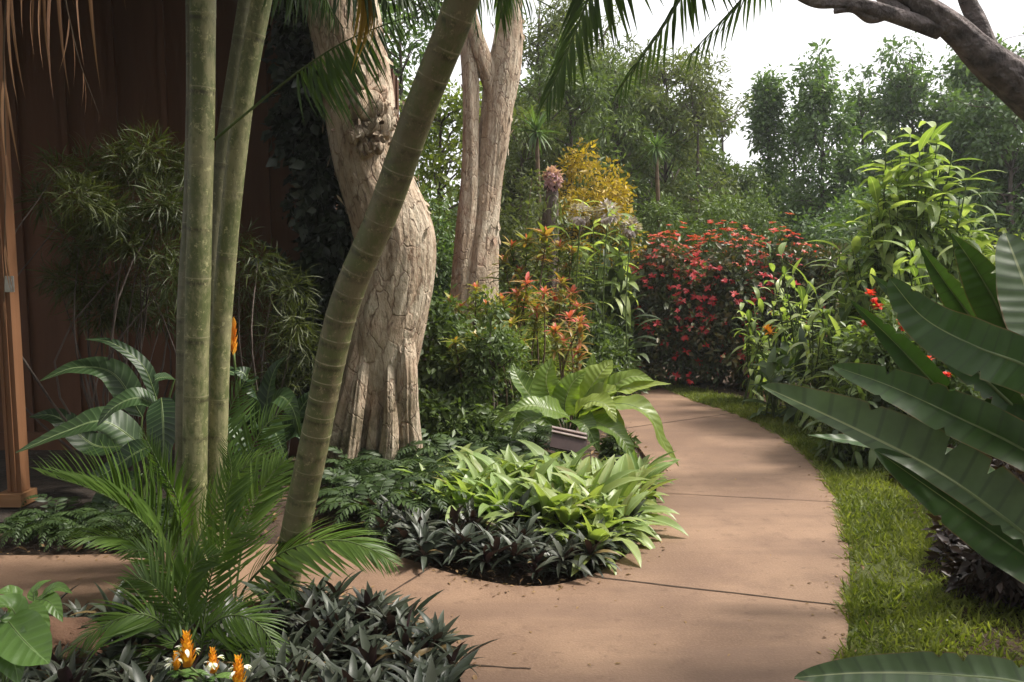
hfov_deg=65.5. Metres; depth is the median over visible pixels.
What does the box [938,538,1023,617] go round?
maroon bush
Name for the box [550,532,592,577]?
dark rosette
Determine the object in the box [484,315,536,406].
croton
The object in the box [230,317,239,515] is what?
heliconia
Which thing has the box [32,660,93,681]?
dark rosette
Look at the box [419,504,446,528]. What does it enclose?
dark rosette
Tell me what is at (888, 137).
dark tree
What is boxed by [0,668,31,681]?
dark rosette
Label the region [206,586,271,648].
dark rosette
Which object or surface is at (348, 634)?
dark rosette
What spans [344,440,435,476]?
fern
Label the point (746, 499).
path
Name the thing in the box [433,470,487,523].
strap rosette
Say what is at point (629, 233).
flower head
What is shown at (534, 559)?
dark rosette
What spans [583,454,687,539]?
strap rosette
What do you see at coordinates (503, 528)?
dark rosette
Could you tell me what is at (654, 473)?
strap rosette
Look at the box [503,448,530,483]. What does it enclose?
strap rosette
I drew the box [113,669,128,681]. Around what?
dark rosette
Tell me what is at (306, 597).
dark rosette
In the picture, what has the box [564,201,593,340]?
flower head
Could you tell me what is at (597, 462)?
strap rosette
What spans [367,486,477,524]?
fern
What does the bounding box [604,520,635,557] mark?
dark rosette
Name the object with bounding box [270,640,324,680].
dark rosette
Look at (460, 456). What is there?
strap rosette
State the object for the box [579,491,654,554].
strap rosette
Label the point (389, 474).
fern
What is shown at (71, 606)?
dark rosette
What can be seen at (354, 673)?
dark rosette
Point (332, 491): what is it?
fern
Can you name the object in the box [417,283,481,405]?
leafy shrub
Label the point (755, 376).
ginger plant
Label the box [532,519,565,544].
dark rosette
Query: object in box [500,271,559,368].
croton
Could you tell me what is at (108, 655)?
dark rosette
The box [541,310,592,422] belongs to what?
croton
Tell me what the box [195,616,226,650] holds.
dark rosette
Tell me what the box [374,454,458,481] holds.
fern
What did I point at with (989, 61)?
spreading tree
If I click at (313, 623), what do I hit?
dark rosette
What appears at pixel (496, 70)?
paperbark tree
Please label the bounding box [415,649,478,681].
dark rosette
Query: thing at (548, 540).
dark rosette
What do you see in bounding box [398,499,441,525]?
dark rosette
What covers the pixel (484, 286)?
leafy shrub
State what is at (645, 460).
strap rosette
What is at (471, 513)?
dark rosette
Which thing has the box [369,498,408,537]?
dark rosette
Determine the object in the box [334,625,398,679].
dark rosette
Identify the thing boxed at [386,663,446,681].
dark rosette
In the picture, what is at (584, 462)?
strap rosette
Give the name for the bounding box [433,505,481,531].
dark rosette
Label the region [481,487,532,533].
dark rosette
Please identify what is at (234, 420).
young palm
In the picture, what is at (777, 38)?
sky
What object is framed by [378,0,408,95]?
dark tree
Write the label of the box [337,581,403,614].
dark rosette
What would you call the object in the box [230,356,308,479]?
broad leaf plant
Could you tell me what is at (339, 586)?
dark rosette
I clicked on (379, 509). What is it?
dark rosette
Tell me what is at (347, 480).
fern
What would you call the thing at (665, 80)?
olive tree
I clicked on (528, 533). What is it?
dark rosette
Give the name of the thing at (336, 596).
dark rosette
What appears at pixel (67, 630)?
rock
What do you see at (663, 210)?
round shrub
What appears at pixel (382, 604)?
dark rosette
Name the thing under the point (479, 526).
dark rosette
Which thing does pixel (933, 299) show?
shrub
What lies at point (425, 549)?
dark rosette
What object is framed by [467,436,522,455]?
fern
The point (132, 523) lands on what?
fern
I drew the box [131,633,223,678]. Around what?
dark rosette
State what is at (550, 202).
flowering stump
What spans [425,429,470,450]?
fern
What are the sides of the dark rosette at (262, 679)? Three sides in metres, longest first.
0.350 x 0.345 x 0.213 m
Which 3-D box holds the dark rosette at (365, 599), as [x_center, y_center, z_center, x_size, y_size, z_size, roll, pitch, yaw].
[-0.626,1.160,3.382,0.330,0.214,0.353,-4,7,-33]
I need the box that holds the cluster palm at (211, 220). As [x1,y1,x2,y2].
[1,0,556,572]
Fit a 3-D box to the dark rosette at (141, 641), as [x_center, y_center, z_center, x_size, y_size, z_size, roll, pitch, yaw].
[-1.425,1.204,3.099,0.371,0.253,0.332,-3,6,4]
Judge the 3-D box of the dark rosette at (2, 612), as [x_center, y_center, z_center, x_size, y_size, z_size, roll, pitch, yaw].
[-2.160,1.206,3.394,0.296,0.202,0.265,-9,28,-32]
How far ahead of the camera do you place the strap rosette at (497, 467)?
5.22 m
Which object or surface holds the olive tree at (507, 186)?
on the ground at (34, 546)
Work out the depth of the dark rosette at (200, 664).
2.89 m
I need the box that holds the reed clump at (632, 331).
[585,247,660,387]
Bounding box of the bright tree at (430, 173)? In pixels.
[399,74,506,313]
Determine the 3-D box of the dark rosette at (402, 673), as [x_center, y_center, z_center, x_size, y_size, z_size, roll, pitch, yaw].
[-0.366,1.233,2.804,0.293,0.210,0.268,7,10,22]
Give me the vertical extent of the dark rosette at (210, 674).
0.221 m
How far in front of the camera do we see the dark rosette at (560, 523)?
4.54 m
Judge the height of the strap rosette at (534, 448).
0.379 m
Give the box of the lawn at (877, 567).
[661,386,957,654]
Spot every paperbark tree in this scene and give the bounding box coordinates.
[304,0,438,479]
[448,0,524,394]
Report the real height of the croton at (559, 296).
1.561 m
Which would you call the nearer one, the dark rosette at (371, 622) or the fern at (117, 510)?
the dark rosette at (371, 622)
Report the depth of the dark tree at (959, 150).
15.57 m
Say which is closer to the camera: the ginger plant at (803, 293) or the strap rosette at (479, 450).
the strap rosette at (479, 450)
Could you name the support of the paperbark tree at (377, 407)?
on the ground at (34, 546)
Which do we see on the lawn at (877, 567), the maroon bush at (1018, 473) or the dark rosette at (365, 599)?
the maroon bush at (1018, 473)
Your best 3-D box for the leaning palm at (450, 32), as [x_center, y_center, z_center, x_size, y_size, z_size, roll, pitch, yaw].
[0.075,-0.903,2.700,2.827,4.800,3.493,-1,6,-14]
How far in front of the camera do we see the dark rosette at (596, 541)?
4.31 m
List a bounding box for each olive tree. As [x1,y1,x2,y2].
[499,0,614,298]
[499,99,571,323]
[515,31,638,286]
[544,3,663,306]
[562,40,690,268]
[588,37,746,305]
[644,65,752,306]
[700,158,789,330]
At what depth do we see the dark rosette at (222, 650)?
3.05 m
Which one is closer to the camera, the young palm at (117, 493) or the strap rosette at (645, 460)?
the young palm at (117, 493)
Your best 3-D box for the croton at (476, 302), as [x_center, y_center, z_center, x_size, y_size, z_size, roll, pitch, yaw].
[-0.464,0.121,8.083,0.668,1.472,0.378,0,5,0]
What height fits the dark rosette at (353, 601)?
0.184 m
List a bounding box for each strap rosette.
[391,463,465,487]
[396,479,470,524]
[399,454,453,472]
[403,446,467,465]
[403,478,450,513]
[419,472,492,526]
[430,460,493,498]
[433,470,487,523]
[440,443,470,471]
[441,457,519,497]
[441,477,516,512]
[446,448,504,472]
[448,446,488,465]
[448,472,535,527]
[450,446,526,477]
[451,463,527,524]
[453,456,558,529]
[459,444,562,486]
[482,470,585,550]
[486,449,541,476]
[487,479,592,532]
[495,451,578,472]
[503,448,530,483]
[510,451,584,473]
[512,459,606,506]
[518,440,597,464]
[520,467,661,540]
[522,454,599,530]
[523,482,625,544]
[525,450,619,474]
[530,480,625,532]
[534,454,650,530]
[534,506,636,576]
[549,484,665,566]
[576,456,601,477]
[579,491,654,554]
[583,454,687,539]
[590,453,675,519]
[591,457,647,504]
[593,466,668,521]
[597,449,674,479]
[629,451,680,502]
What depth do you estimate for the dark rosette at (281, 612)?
3.32 m
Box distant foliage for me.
[415,161,1000,252]
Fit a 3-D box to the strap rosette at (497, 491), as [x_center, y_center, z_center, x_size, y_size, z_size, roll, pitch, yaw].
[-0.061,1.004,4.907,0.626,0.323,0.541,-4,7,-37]
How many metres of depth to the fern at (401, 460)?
5.62 m
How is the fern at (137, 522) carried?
on the ground at (34, 546)
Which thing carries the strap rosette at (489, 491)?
on the ground at (34, 546)
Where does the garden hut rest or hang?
on the ground at (34, 546)
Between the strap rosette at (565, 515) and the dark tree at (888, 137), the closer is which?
the strap rosette at (565, 515)
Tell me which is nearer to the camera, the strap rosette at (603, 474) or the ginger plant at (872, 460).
the strap rosette at (603, 474)
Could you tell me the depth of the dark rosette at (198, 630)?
3.26 m
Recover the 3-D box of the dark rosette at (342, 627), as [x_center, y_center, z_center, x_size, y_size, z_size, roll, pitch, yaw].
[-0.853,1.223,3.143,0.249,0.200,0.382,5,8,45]
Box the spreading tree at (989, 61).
[797,0,1023,121]
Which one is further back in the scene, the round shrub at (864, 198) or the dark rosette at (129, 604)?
the round shrub at (864, 198)
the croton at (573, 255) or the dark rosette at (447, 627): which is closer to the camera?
the dark rosette at (447, 627)
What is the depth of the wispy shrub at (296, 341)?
5.70 m
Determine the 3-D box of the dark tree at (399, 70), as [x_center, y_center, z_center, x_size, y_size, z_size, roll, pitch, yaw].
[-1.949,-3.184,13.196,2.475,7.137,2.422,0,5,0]
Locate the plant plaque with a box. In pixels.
[549,426,587,453]
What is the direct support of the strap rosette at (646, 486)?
on the ground at (34, 546)
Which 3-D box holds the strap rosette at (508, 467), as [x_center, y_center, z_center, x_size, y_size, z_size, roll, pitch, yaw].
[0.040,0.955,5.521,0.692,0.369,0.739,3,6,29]
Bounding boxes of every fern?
[0,497,97,546]
[0,511,72,547]
[4,494,103,544]
[23,518,116,551]
[49,502,121,537]
[54,506,136,545]
[76,496,127,527]
[81,500,169,550]
[92,499,173,535]
[109,501,173,541]
[128,495,173,538]
[136,518,172,543]
[313,475,433,537]
[315,485,402,525]
[319,458,395,510]
[320,470,422,516]
[321,463,372,485]
[323,446,401,474]
[325,445,393,487]
[341,456,439,483]
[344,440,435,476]
[360,460,441,491]
[362,466,463,514]
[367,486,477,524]
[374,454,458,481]
[386,458,478,485]
[389,428,471,467]
[391,455,448,470]
[413,437,486,457]
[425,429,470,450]
[425,433,501,451]
[430,427,491,454]
[448,435,526,454]
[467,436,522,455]
[488,429,520,441]
[488,451,531,458]
[492,443,551,453]
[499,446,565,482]
[500,424,560,453]
[507,440,562,453]
[509,420,552,442]
[511,418,563,430]
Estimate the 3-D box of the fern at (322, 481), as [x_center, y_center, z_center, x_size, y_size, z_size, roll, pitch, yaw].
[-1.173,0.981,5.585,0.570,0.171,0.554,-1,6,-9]
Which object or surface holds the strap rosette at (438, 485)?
on the ground at (34, 546)
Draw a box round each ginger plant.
[542,199,646,358]
[731,268,815,407]
[742,241,832,408]
[787,268,884,432]
[803,358,894,471]
[804,121,1010,363]
[813,278,882,392]
[867,240,994,395]
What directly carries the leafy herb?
on the ground at (34, 546)
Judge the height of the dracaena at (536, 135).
4.041 m
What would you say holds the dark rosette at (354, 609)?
on the ground at (34, 546)
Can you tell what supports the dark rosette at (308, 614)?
on the ground at (34, 546)
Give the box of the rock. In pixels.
[29,616,108,675]
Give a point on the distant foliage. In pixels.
(453, 195)
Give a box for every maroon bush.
[886,442,960,482]
[921,513,965,574]
[931,459,1023,544]
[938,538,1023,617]
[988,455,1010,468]
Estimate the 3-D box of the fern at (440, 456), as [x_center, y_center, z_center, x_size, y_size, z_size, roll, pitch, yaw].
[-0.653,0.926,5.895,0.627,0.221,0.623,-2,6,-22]
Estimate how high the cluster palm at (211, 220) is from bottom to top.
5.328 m
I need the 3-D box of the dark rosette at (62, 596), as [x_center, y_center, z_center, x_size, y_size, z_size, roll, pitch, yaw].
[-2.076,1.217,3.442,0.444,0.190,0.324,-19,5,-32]
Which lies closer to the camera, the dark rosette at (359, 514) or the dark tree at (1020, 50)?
the dark rosette at (359, 514)
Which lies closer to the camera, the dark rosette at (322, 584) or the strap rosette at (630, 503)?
the dark rosette at (322, 584)
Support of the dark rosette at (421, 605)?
on the ground at (34, 546)
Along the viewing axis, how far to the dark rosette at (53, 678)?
2.79 m
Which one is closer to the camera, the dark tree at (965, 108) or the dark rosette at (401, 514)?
the dark rosette at (401, 514)
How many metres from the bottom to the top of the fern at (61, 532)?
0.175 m
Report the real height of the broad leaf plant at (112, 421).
1.118 m
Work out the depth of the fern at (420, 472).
5.35 m
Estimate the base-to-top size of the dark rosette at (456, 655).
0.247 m
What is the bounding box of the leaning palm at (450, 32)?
[268,0,781,603]
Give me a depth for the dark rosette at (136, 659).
3.00 m
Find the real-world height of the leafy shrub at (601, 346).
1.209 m
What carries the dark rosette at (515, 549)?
on the ground at (34, 546)
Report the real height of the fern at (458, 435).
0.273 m
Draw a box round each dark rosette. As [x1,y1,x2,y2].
[0,608,6,615]
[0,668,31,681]
[22,666,47,680]
[25,673,57,681]
[29,640,90,681]
[29,648,115,681]
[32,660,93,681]
[48,583,80,614]
[62,598,111,640]
[64,603,104,626]
[68,639,123,681]
[70,581,139,642]
[80,639,150,681]
[86,652,181,681]
[94,615,140,658]
[98,615,179,667]
[102,595,200,660]
[106,587,169,625]
[106,644,198,681]
[106,660,187,681]
[110,660,174,681]
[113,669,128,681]
[116,621,209,679]
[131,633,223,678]
[145,641,234,681]
[168,602,233,642]
[183,627,249,680]
[184,653,265,681]
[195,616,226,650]
[197,602,279,658]
[202,655,278,681]
[203,665,217,681]
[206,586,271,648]
[225,590,299,642]
[234,593,302,634]
[237,578,304,624]
[238,622,269,661]
[247,627,312,664]
[248,640,320,681]
[249,645,282,680]
[255,672,296,681]
[266,623,325,663]
[267,599,301,644]
[269,623,351,663]
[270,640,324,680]
[271,654,317,681]
[274,594,350,648]
[279,608,344,647]
[280,587,339,630]
[287,617,372,675]
[296,584,343,614]
[297,572,332,598]
[301,598,362,636]
[301,669,335,681]
[302,647,363,681]
[306,591,363,656]
[311,611,393,680]
[315,597,361,620]
[317,568,365,609]
[317,596,380,627]
[318,672,342,681]
[320,591,355,608]
[324,652,379,681]
[325,656,439,681]
[325,666,346,681]
[330,671,344,681]
[333,588,393,622]
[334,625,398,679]
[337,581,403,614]
[339,626,386,676]
[343,590,415,626]
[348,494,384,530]
[353,497,405,539]
[354,490,371,524]
[355,611,391,652]
[358,501,397,548]
[360,601,427,652]
[363,632,437,678]
[367,594,416,629]
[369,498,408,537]
[380,494,428,537]
[381,605,449,643]
[381,663,453,681]
[384,620,439,674]
[384,638,499,676]
[384,660,478,679]
[386,521,415,547]
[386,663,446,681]
[387,507,444,563]
[388,590,442,620]
[392,647,457,678]
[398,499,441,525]
[398,523,500,571]
[399,511,449,566]
[402,608,475,667]
[406,654,437,681]
[407,481,437,518]
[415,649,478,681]
[418,615,459,661]
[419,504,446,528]
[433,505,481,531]
[434,524,493,563]
[436,518,479,557]
[436,530,525,567]
[438,672,444,681]
[450,502,494,532]
[454,495,489,528]
[457,527,515,572]
[459,533,542,574]
[470,521,514,544]
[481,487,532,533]
[484,517,523,536]
[494,512,539,556]
[495,530,560,576]
[498,521,543,569]
[512,538,563,579]
[513,505,554,533]
[522,534,592,579]
[530,520,559,554]
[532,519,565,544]
[544,511,580,532]
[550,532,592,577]
[556,529,620,577]
[558,529,587,546]
[564,515,638,552]
[578,526,622,560]
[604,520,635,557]
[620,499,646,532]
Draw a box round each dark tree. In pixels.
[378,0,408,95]
[379,0,453,209]
[446,72,559,286]
[518,51,623,306]
[583,55,705,240]
[626,89,734,257]
[706,111,744,238]
[739,63,806,254]
[764,38,875,264]
[766,94,829,241]
[828,63,896,223]
[829,71,942,250]
[838,32,979,221]
[909,65,1018,220]
[917,66,983,204]
[921,26,1023,253]
[940,57,1023,244]
[988,40,1023,246]
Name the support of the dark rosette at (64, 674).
on the ground at (34, 546)
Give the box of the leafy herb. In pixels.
[595,430,641,461]
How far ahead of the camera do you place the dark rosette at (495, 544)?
4.22 m
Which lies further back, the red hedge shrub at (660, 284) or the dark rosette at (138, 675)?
the red hedge shrub at (660, 284)
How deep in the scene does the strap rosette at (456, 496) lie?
4.88 m
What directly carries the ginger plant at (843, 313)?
on the ground at (34, 546)
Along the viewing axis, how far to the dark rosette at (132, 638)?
3.12 m
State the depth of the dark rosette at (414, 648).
3.03 m
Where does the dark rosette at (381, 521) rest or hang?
on the ground at (34, 546)
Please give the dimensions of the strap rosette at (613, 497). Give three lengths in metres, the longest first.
0.613 x 0.601 x 0.401 m
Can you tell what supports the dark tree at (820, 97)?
on the ground at (34, 546)
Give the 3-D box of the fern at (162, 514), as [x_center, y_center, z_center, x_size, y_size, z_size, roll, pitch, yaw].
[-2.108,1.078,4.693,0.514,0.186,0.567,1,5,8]
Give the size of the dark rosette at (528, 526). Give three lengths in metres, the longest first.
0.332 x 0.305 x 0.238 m
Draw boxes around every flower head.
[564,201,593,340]
[592,198,623,355]
[620,216,642,395]
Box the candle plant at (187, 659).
[164,630,250,681]
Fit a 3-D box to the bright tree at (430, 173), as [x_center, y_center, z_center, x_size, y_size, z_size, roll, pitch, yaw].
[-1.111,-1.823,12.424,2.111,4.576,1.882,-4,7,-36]
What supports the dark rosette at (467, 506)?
on the ground at (34, 546)
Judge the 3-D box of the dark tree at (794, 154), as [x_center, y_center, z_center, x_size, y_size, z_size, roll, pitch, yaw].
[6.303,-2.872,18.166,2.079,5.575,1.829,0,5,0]
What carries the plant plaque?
on the ground at (34, 546)
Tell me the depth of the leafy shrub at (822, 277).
10.02 m
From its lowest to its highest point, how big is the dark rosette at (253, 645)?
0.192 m
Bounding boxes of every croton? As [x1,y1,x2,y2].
[439,329,504,401]
[444,280,496,392]
[480,221,565,337]
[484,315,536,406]
[490,289,549,375]
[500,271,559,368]
[536,239,585,368]
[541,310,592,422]
[546,271,593,374]
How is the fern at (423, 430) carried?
on the ground at (34, 546)
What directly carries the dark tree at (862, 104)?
on the ground at (34, 546)
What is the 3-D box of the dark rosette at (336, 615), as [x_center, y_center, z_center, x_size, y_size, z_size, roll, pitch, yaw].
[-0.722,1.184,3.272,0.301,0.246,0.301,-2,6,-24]
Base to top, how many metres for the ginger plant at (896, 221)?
3.111 m
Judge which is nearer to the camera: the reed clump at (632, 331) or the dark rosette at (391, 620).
the dark rosette at (391, 620)
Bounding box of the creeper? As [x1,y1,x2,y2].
[249,0,388,440]
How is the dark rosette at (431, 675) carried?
on the ground at (34, 546)
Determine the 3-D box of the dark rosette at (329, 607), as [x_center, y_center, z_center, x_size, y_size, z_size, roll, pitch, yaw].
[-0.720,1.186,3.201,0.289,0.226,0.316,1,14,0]
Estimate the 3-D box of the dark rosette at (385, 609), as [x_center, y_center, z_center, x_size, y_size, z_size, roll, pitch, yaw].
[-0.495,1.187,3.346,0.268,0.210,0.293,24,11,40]
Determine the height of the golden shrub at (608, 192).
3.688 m
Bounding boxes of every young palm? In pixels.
[28,424,266,582]
[58,510,292,681]
[134,436,402,615]
[226,369,297,536]
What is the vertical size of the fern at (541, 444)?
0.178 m
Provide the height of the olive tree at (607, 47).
6.984 m
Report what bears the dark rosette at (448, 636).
on the ground at (34, 546)
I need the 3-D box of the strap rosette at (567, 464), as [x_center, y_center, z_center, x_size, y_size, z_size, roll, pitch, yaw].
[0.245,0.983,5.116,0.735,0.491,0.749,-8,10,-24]
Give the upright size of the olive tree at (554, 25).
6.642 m
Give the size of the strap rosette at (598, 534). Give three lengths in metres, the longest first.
0.695 x 0.578 x 0.302 m
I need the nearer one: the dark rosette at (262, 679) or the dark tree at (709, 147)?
the dark rosette at (262, 679)
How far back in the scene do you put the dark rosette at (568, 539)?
4.33 m
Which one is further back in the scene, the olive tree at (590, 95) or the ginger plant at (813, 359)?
the olive tree at (590, 95)
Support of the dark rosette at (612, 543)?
on the ground at (34, 546)
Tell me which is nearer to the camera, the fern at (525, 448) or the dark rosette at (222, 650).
the dark rosette at (222, 650)
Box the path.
[0,387,849,681]
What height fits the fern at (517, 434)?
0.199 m
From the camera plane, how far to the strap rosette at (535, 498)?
5.01 m
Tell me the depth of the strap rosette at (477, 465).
5.45 m
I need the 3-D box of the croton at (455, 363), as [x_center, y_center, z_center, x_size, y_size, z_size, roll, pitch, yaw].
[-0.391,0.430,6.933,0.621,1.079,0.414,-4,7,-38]
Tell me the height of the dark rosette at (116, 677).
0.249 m
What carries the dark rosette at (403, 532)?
on the ground at (34, 546)
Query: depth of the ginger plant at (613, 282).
9.78 m
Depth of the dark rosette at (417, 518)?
4.53 m
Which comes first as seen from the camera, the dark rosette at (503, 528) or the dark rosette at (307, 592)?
the dark rosette at (307, 592)
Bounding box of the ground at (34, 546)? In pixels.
[0,322,1023,681]
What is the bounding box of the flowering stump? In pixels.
[526,164,566,359]
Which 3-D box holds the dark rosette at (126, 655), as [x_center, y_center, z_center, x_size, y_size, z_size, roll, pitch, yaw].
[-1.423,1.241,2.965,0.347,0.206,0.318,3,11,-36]
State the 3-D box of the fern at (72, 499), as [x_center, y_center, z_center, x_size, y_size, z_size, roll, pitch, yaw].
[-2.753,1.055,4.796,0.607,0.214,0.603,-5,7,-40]
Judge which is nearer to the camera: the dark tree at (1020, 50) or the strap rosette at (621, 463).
the strap rosette at (621, 463)
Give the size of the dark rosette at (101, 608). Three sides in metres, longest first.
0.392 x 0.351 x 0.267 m
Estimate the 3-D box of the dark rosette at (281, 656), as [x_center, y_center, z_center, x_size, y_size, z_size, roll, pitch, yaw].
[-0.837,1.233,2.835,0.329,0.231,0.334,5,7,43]
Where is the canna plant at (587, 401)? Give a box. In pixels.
[493,352,678,465]
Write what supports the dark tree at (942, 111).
on the ground at (34, 546)
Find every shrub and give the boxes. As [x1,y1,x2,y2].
[0,110,184,480]
[229,216,341,481]
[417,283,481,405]
[418,363,521,452]
[421,183,456,366]
[449,291,533,408]
[454,284,535,399]
[482,356,559,426]
[499,159,594,325]
[499,250,583,369]
[499,278,579,386]
[528,137,648,300]
[556,309,649,396]
[568,215,651,353]
[585,188,709,351]
[629,221,725,389]
[649,163,791,331]
[663,220,791,389]
[719,212,835,391]
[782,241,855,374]
[786,181,876,301]
[802,288,984,462]
[817,179,996,311]
[821,292,940,399]
[982,227,1023,394]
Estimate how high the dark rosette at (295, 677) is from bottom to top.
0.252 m
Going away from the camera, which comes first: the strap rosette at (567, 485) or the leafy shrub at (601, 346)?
the strap rosette at (567, 485)
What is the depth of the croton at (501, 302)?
8.37 m
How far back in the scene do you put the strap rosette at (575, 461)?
5.40 m
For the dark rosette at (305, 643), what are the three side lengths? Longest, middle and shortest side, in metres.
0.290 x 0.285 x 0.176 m
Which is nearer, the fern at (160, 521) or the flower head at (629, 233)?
the fern at (160, 521)
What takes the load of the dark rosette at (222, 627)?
on the ground at (34, 546)
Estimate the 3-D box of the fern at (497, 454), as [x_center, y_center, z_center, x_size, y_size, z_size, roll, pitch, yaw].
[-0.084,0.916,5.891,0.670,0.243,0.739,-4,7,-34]
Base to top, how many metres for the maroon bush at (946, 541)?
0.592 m
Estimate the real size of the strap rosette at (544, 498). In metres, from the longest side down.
0.870 x 0.723 x 0.378 m
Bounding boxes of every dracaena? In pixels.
[510,102,561,290]
[635,130,672,246]
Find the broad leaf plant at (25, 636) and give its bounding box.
[0,580,71,681]
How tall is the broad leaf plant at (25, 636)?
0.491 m
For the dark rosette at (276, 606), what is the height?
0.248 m
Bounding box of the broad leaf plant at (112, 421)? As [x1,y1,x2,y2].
[15,338,244,510]
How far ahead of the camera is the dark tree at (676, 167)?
18.68 m
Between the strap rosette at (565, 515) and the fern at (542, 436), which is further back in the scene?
the fern at (542, 436)
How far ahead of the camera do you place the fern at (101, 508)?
4.87 m
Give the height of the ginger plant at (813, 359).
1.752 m
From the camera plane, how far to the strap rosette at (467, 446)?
5.88 m
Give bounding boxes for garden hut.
[0,0,398,532]
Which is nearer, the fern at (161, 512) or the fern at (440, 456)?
the fern at (161, 512)
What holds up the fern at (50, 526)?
on the ground at (34, 546)
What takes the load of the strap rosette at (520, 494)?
on the ground at (34, 546)
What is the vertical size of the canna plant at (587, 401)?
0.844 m
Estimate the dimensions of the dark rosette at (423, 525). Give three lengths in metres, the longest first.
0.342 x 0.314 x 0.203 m
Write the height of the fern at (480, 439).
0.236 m
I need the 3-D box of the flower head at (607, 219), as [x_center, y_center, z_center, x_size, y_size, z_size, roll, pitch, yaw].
[1.116,-0.476,9.393,0.383,2.407,0.364,0,5,0]
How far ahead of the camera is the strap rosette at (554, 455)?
5.38 m
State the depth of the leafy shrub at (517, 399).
7.51 m
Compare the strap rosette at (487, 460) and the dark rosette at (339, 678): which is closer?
the dark rosette at (339, 678)
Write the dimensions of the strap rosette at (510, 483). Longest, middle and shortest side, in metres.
0.903 x 0.802 x 0.401 m
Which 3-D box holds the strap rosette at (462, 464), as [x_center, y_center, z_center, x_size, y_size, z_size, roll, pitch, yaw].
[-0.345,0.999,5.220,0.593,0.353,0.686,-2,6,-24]
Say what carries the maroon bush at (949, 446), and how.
on the ground at (34, 546)
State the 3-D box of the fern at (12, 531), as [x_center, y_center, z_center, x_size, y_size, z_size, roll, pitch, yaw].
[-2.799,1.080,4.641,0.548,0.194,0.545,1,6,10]
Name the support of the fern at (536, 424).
on the ground at (34, 546)
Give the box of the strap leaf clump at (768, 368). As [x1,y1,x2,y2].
[743,327,856,423]
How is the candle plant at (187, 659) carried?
on the ground at (34, 546)
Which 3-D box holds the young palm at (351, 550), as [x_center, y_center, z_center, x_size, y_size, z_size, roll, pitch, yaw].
[-1.077,0.858,3.598,1.226,0.818,0.536,0,5,0]
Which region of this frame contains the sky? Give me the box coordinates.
[380,0,1023,241]
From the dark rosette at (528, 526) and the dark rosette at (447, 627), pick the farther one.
the dark rosette at (528, 526)
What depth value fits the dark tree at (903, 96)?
17.01 m
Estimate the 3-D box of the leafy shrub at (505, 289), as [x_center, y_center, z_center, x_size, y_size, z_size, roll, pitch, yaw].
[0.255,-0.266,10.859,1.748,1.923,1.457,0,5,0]
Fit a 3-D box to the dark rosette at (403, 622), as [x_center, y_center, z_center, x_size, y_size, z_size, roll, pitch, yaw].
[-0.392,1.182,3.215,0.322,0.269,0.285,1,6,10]
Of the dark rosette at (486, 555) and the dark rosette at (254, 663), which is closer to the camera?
the dark rosette at (254, 663)
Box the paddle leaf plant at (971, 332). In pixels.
[761,232,1023,681]
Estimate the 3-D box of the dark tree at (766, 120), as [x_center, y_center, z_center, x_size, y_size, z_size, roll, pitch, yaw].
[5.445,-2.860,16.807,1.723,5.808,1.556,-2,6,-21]
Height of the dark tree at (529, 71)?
7.274 m
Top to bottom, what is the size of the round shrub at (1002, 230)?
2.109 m
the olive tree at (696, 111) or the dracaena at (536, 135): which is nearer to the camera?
the dracaena at (536, 135)
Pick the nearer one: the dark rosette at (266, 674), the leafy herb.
the dark rosette at (266, 674)
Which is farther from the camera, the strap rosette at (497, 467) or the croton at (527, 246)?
the croton at (527, 246)
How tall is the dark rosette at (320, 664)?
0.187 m
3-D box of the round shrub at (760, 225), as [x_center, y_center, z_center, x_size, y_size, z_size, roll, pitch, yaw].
[3.626,-1.388,13.922,3.019,3.429,2.607,0,5,0]
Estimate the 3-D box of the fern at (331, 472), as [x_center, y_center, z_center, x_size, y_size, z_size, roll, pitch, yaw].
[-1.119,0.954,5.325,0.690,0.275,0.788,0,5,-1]
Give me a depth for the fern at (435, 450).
6.05 m
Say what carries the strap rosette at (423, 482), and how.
on the ground at (34, 546)
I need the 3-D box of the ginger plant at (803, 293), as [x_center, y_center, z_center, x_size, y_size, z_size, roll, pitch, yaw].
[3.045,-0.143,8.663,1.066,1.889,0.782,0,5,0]
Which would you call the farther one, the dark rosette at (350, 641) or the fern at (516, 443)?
the fern at (516, 443)
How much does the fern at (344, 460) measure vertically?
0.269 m
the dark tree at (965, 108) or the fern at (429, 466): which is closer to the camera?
the fern at (429, 466)
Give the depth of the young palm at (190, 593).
3.11 m
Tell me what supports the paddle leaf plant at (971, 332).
on the ground at (34, 546)
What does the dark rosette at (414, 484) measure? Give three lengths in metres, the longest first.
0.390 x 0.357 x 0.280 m
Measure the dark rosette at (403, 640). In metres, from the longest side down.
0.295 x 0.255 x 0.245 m
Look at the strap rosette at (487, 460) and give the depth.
5.42 m
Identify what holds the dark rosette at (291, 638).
on the ground at (34, 546)
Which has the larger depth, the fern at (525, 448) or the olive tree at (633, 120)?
the olive tree at (633, 120)
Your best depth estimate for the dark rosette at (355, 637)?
3.10 m
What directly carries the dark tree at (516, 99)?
on the ground at (34, 546)
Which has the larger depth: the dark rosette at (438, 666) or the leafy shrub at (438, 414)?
the leafy shrub at (438, 414)
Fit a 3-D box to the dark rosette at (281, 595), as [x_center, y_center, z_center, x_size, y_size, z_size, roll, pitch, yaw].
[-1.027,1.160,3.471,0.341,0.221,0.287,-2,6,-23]

